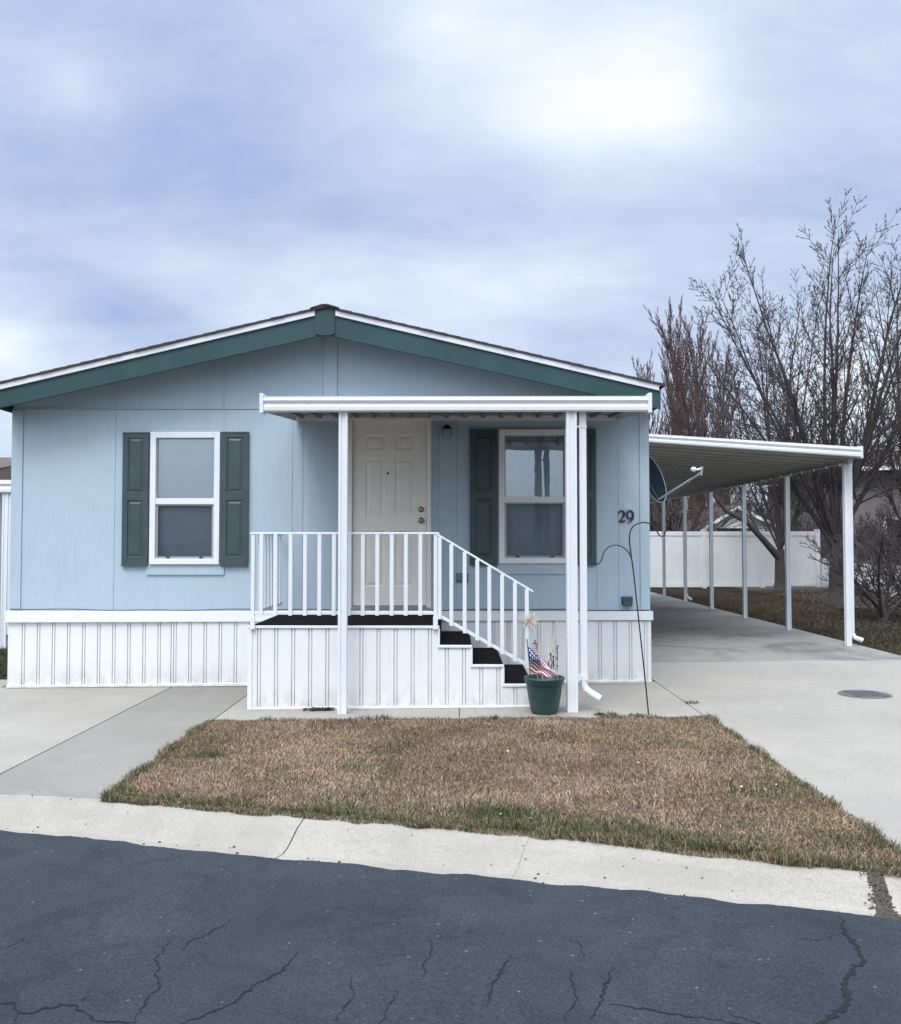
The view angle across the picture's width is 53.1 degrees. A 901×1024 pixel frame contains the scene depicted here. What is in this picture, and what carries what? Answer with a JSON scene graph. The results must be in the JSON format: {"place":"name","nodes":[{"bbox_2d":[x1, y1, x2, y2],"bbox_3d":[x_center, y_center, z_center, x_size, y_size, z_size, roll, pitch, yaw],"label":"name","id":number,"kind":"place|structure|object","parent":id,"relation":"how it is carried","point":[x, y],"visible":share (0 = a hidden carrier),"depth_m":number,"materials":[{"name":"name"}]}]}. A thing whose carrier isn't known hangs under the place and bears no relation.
{"place":"outdoors","nodes":[
{"label":"outdoors","id":0,"kind":"place"},
{"bbox_2d":[0,680,170,773],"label":"driveway","id":1,"kind":"structure","parent":0,"point":[34,722],"depth_m":8.38,"materials":[{"name":"concrete"}]},
{"bbox_2d":[0,830,900,1023],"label":"road","id":2,"kind":"structure","parent":0,"point":[104,921],"depth_m":3.66,"materials":[{"name":"grey asphalt"}]},
{"bbox_2d":[0,909,866,1023],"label":"road cracks","id":3,"kind":"object","parent":2,"relation":"on","point":[843,1008],"visible":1,"depth_m":3.27,"materials":[{"name":"black asphalt"}]},
{"bbox_2d":[0,794,877,916],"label":"kerb","id":4,"kind":"structure","parent":2,"relation":"on","point":[390,846],"depth_m":4.70,"materials":[{"name":"concrete"}]},
{"bbox_2d":[32,794,861,895],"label":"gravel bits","id":5,"kind":"object","parent":4,"relation":"on","point":[441,867],"visible":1,"depth_m":4.68,"materials":[{"name":"grey stone"}]},
{"bbox_2d":[859,866,900,920],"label":"dirt joint","id":6,"kind":"object","parent":2,"relation":"on","point":[881,899],"visible":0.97,"depth_m":4.06,"materials":[{"name":"soil"}]},
{"bbox_2d":[883,873,900,914],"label":"kerb apron","id":7,"kind":"object","parent":2,"relation":"on","point":[893,882],"visible":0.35,"depth_m":4.10,"materials":[{"name":"concrete"}]},
{"bbox_2d":[0,0,900,511],"label":"sky","id":8,"kind":"structure","parent":0,"point":[530,176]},
{"bbox_2d":[152,585,900,855],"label":"soil bed","id":9,"kind":"object","parent":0,"point":[793,587],"visible":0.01,"depth_m":27.70,"materials":[{"name":"brown soil"}]},
{"bbox_2d":[0,686,246,798],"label":"driveway strip","id":10,"kind":"object","parent":9,"relation":"on","point":[93,762],"visible":0.71,"depth_m":6.98,"materials":[{"name":"grey concrete"}]},
{"bbox_2d":[0,304,665,687],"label":"manufactured home","id":11,"kind":"object","parent":9,"relation":"on","point":[152,486],"visible":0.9,"depth_m":9.93,"materials":[{"name":"blue"}]},
{"bbox_2d":[149,432,220,563],"bbox_3d":[-2.925,-0.149,10.030,0.868,1.556,0.242,0,-2,0],"label":"window","id":12,"kind":"structure","parent":11,"relation":"in","point":[185,467],"depth_m":10.02,"materials":[{"name":"white paint"}]},
{"bbox_2d":[348,417,430,610],"bbox_3d":[-0.678,0.020,9.942,0.931,2.132,0.175,0,-2,0],"label":"door","id":13,"kind":"structure","parent":11,"relation":"in","point":[387,459],"depth_m":9.95,"materials":[{"name":"paint"}]},
{"bbox_2d":[259,393,651,713],"bbox_3d":[0.051,0.363,9.035,3.581,2.998,1.736,0,-2,0],"label":"porch canopy","id":14,"kind":"object","parent":11,"relation":"attached to","point":[570,411],"visible":1,"depth_m":8.23,"materials":[{"name":"white metal"}]},
{"bbox_2d":[499,429,565,563],"bbox_3d":[0.925,-0.169,10.004,0.883,1.576,0.242,0,-2,0],"label":"window","id":15,"kind":"structure","parent":11,"relation":"in","point":[532,492],"depth_m":10.00,"materials":[{"name":"white paint"}]},
{"bbox_2d":[649,456,702,502],"bbox_3d":[2.561,-0.349,10.749,0.756,0.721,0.611,0,-2,0],"label":"satellite dish","id":16,"kind":"object","parent":11,"relation":"attached to","point":[657,490],"visible":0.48,"depth_m":10.91,"materials":[{"name":"white paint"}]},
{"bbox_2d":[0,587,900,679],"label":"side yard","id":17,"kind":"structure","parent":9,"relation":"on","point":[651,588],"depth_m":18.24,"materials":[{"name":"brown plant"}]},
{"bbox_2d":[0,646,7,678],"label":"neighbour yard grass","id":18,"kind":"structure","parent":17,"relation":"on","point":[1,655],"depth_m":12.28,"materials":[{"name":"green plant"}]},
{"bbox_2d":[0,457,10,648],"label":"neighbour home","id":19,"kind":"object","parent":17,"relation":"on","point":[5,489],"visible":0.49,"depth_m":13.86,"materials":[{"name":"white"}]},
{"bbox_2d":[667,504,775,530],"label":"garage","id":20,"kind":"structure","parent":17,"relation":"on","point":[760,518],"depth_m":39.92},
{"bbox_2d":[717,528,759,530],"bbox_3d":[12.797,1.756,39.860,1.982,2.075,0.027,0,-2,0],"label":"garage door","id":21,"kind":"structure","parent":20,"relation":"in","point":[732,529],"depth_m":39.88,"materials":[{"name":"grey"}]},
{"bbox_2d":[651,588,900,653],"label":"side yard grass","id":22,"kind":"structure","parent":17,"relation":"on","point":[751,597],"depth_m":19.55,"materials":[{"name":"brown plant"}]},
{"bbox_2d":[734,490,827,530],"bbox_3d":[15.047,0.812,37.758,5.456,4.302,5.617,-2,-2,39],"label":"thicket tree","id":23,"kind":"object","parent":17,"relation":"on","point":[797,529],"visible":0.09,"depth_m":37.68,"materials":[{"name":"brown plant"}]},
{"bbox_2d":[761,451,900,565],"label":"grey neighbour house","id":24,"kind":"structure","parent":17,"relation":"on","point":[870,505],"depth_m":33.93,"materials":[{"name":"brown"}]},
{"bbox_2d":[883,517,900,533],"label":"window","id":25,"kind":"structure","parent":24,"relation":"in","point":[885,517],"depth_m":33.82,"materials":[{"name":"white paint"}]},
{"bbox_2d":[791,496,900,565],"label":"thicket tree","id":26,"kind":"object","parent":17,"relation":"on","point":[859,538],"visible":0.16,"depth_m":32.47,"materials":[{"name":"brown plant"}]},
{"bbox_2d":[794,500,900,563],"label":"thicket tree","id":27,"kind":"object","parent":17,"relation":"on","point":[899,511],"visible":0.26,"depth_m":30.78,"materials":[{"name":"brown plant"}]},
{"bbox_2d":[858,495,900,554],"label":"thicket tree","id":28,"kind":"object","parent":17,"relation":"on","point":[888,522],"visible":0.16,"depth_m":32.32,"materials":[{"name":"brown plant"}]},
{"bbox_2d":[214,682,701,720],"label":"front walk","id":29,"kind":"structure","parent":9,"relation":"on","point":[626,699],"depth_m":8.32,"materials":[{"name":"concrete"}]},
{"bbox_2d":[303,706,333,710],"bbox_3d":[-1.227,1.830,8.378,0.298,0.030,0.138,0,-2,0],"label":"leaf pile","id":30,"kind":"object","parent":29,"relation":"on","point":[318,709],"visible":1,"depth_m":8.36,"materials":[{"name":"brown plant"}]},
{"bbox_2d":[247,532,532,709],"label":"porch steps","id":31,"kind":"structure","parent":29,"relation":"on","point":[407,659],"depth_m":8.43,"materials":[{"name":"white paint"}]},
{"bbox_2d":[524,674,564,714],"bbox_3d":[0.848,1.651,8.143,0.374,0.328,0.374,0,-2,0],"label":"flower pot","id":32,"kind":"object","parent":29,"relation":"on","point":[544,694],"visible":0.93,"depth_m":8.02,"materials":[{"name":"green plastic"}]},
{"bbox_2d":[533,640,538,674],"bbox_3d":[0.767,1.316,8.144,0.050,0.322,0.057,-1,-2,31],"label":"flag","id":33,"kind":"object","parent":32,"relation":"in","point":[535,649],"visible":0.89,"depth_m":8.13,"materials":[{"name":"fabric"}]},
{"bbox_2d":[518,612,562,678],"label":"dried plants","id":34,"kind":"object","parent":32,"relation":"on","point":[527,620],"visible":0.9,"depth_m":8.18,"materials":[{"name":"plant"}]},
{"bbox_2d":[526,639,555,677],"bbox_3d":[0.815,1.306,8.045,0.271,0.342,0.084,0,-2,0],"label":"flag","id":35,"kind":"object","parent":32,"relation":"in","point":[539,665],"visible":1,"depth_m":8.05,"materials":[{"name":"multicoloured fabric"}]},
{"bbox_2d":[593,710,615,715],"bbox_3d":[1.383,1.784,7.995,0.236,0.046,0.124,0,-2,0],"label":"weed","id":36,"kind":"object","parent":29,"relation":"on","point":[612,713],"visible":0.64,"depth_m":8.00,"materials":[{"name":"green plant"}]},
{"bbox_2d":[98,711,900,875],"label":"dormant lawn","id":37,"kind":"structure","parent":9,"relation":"on","point":[530,821],"depth_m":5.87,"materials":[{"name":"brown plant"}]},
{"bbox_2d":[595,522,665,714],"bbox_3d":[1.609,0.958,8.047,0.641,1.742,0.012,0,-2,0],"label":"garden hook","id":38,"kind":"object","parent":37,"relation":"in","point":[630,553],"visible":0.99,"depth_m":8.05,"materials":[{"name":"metal"}]},
{"bbox_2d":[631,348,668,527],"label":"poplar tree","id":39,"kind":"object","parent":9,"relation":"on","point":[645,374],"visible":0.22,"depth_m":42.13,"materials":[{"name":"brown plant"}]},
{"bbox_2d":[658,319,696,530],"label":"poplar tree","id":40,"kind":"object","parent":9,"relation":"on","point":[676,500],"visible":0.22,"depth_m":43.82,"materials":[{"name":"brown plant"}]},
{"bbox_2d":[643,295,723,530],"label":"poplar tree","id":41,"kind":"object","parent":9,"relation":"on","point":[678,385],"visible":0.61,"depth_m":40.06,"materials":[{"name":"brown plant"}]},
{"bbox_2d":[671,304,718,510],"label":"poplar tree","id":42,"kind":"object","parent":9,"relation":"on","point":[703,424],"visible":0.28,"depth_m":44.49,"materials":[{"name":"brown plant"}]},
{"bbox_2d":[651,497,740,530],"bbox_3d":[7.189,0.694,34.248,5.617,4.302,5.456,0,-2,-8],"label":"thicket tree","id":43,"kind":"object","parent":9,"relation":"on","point":[695,526],"visible":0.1,"depth_m":33.20,"materials":[{"name":"brown plant"}]},
{"bbox_2d":[649,485,783,530],"bbox_3d":[8.923,0.523,35.281,6.002,4.732,6.179,1,-2,-27],"label":"thicket tree","id":44,"kind":"object","parent":9,"relation":"on","point":[652,528],"visible":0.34,"depth_m":34.17,"materials":[{"name":"brown plant"}]},
{"bbox_2d":[702,340,743,506],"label":"poplar tree","id":45,"kind":"object","parent":9,"relation":"on","point":[723,493],"visible":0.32,"depth_m":43.70,"materials":[{"name":"brown plant"}]},
{"bbox_2d":[650,529,820,587],"bbox_3d":[6.588,1.560,29.420,10.932,1.985,0.160,0,-2,0],"label":"vinyl fence","id":46,"kind":"object","parent":9,"relation":"on","point":[727,558],"visible":0.43,"depth_m":29.39,"materials":[{"name":"white plastic"}]},
{"bbox_2d":[658,268,877,591],"bbox_3d":[9.853,-2.445,27.413,6.023,9.855,4.083,-1,-2,33],"label":"bare tree","id":47,"kind":"object","parent":9,"relation":"on","point":[778,554],"visible":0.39,"depth_m":27.20,"materials":[{"name":"brown plant"}]},
{"bbox_2d":[648,592,900,661],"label":"carport slab","id":48,"kind":"structure","parent":9,"relation":"on","point":[683,631],"depth_m":13.80,"materials":[{"name":"concrete"}]},
{"bbox_2d":[649,434,863,646],"bbox_3d":[4.142,0.618,19.496,3.743,3.078,13.623,0,-2,0],"label":"carport","id":49,"kind":"object","parent":48,"relation":"on","point":[721,461],"visible":0.63,"depth_m":14.18,"materials":[{"name":"white metal"}]},
{"bbox_2d":[722,461,842,488],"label":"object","id":50,"kind":"object","parent":49,"relation":"attached to","point":[826,466],"visible":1,"depth_m":15.48,"materials":[{"name":"plastic"}]},
{"bbox_2d":[665,188,900,605],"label":"bare tree","id":51,"kind":"object","parent":9,"relation":"on","point":[829,523],"visible":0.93,"depth_m":21.40,"materials":[{"name":"brown plant"}]},
{"bbox_2d":[717,497,859,559],"bbox_3d":[12.979,0.869,33.326,4.911,3.872,5.056,0,-2,2],"label":"thicket tree","id":52,"kind":"object","parent":9,"relation":"on","point":[821,538],"visible":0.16,"depth_m":32.60,"materials":[{"name":"brown plant"}]},
{"bbox_2d":[800,498,900,622],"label":"bare shrub","id":53,"kind":"object","parent":9,"relation":"on","point":[881,614],"visible":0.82,"depth_m":16.76,"materials":[{"name":"brown plant"}]},
{"bbox_2d":[808,248,900,524],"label":"bare tree","id":54,"kind":"object","parent":9,"relation":"on","point":[893,468],"visible":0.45,"depth_m":25.24,"materials":[{"name":"brown plant"}]},
{"bbox_2d":[821,559,899,595],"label":"fence","id":55,"kind":"object","parent":9,"relation":"on","point":[824,583],"visible":0.2,"depth_m":26.58,"materials":[{"name":"white plastic"}]},
{"bbox_2d":[827,505,900,606],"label":"bare shrub","id":56,"kind":"object","parent":9,"relation":"on","point":[873,529],"visible":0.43,"depth_m":18.49,"materials":[{"name":"brown plant"}]},
{"bbox_2d":[875,506,900,584],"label":"bare shrub","id":57,"kind":"object","parent":9,"relation":"on","point":[898,543],"visible":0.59,"depth_m":17.85,"materials":[{"name":"brown plant"}]},
{"bbox_2d":[651,660,900,849],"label":"driveway","id":58,"kind":"structure","parent":0,"point":[804,720],"depth_m":7.89,"materials":[{"name":"concrete"}]},
{"bbox_2d":[838,690,892,698],"bbox_3d":[4.117,1.808,8.952,0.500,0.012,0.500,0,-2,0],"label":"manhole cover","id":59,"kind":"object","parent":58,"relation":"on","point":[866,694],"visible":1,"depth_m":8.88,"materials":[{"name":"metal"}]},
{"bbox_3d":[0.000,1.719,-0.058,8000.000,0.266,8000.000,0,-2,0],"label":"ground","id":60,"kind":"structure","parent":0,"visible":0},
{"bbox_2d":[649,485,768,529],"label":"scrub","id":61,"kind":"object","parent":60,"relation":"on","point":[717,504],"visible":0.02,"depth_m":48.03,"materials":[{"name":"brown plant"}]}
]}

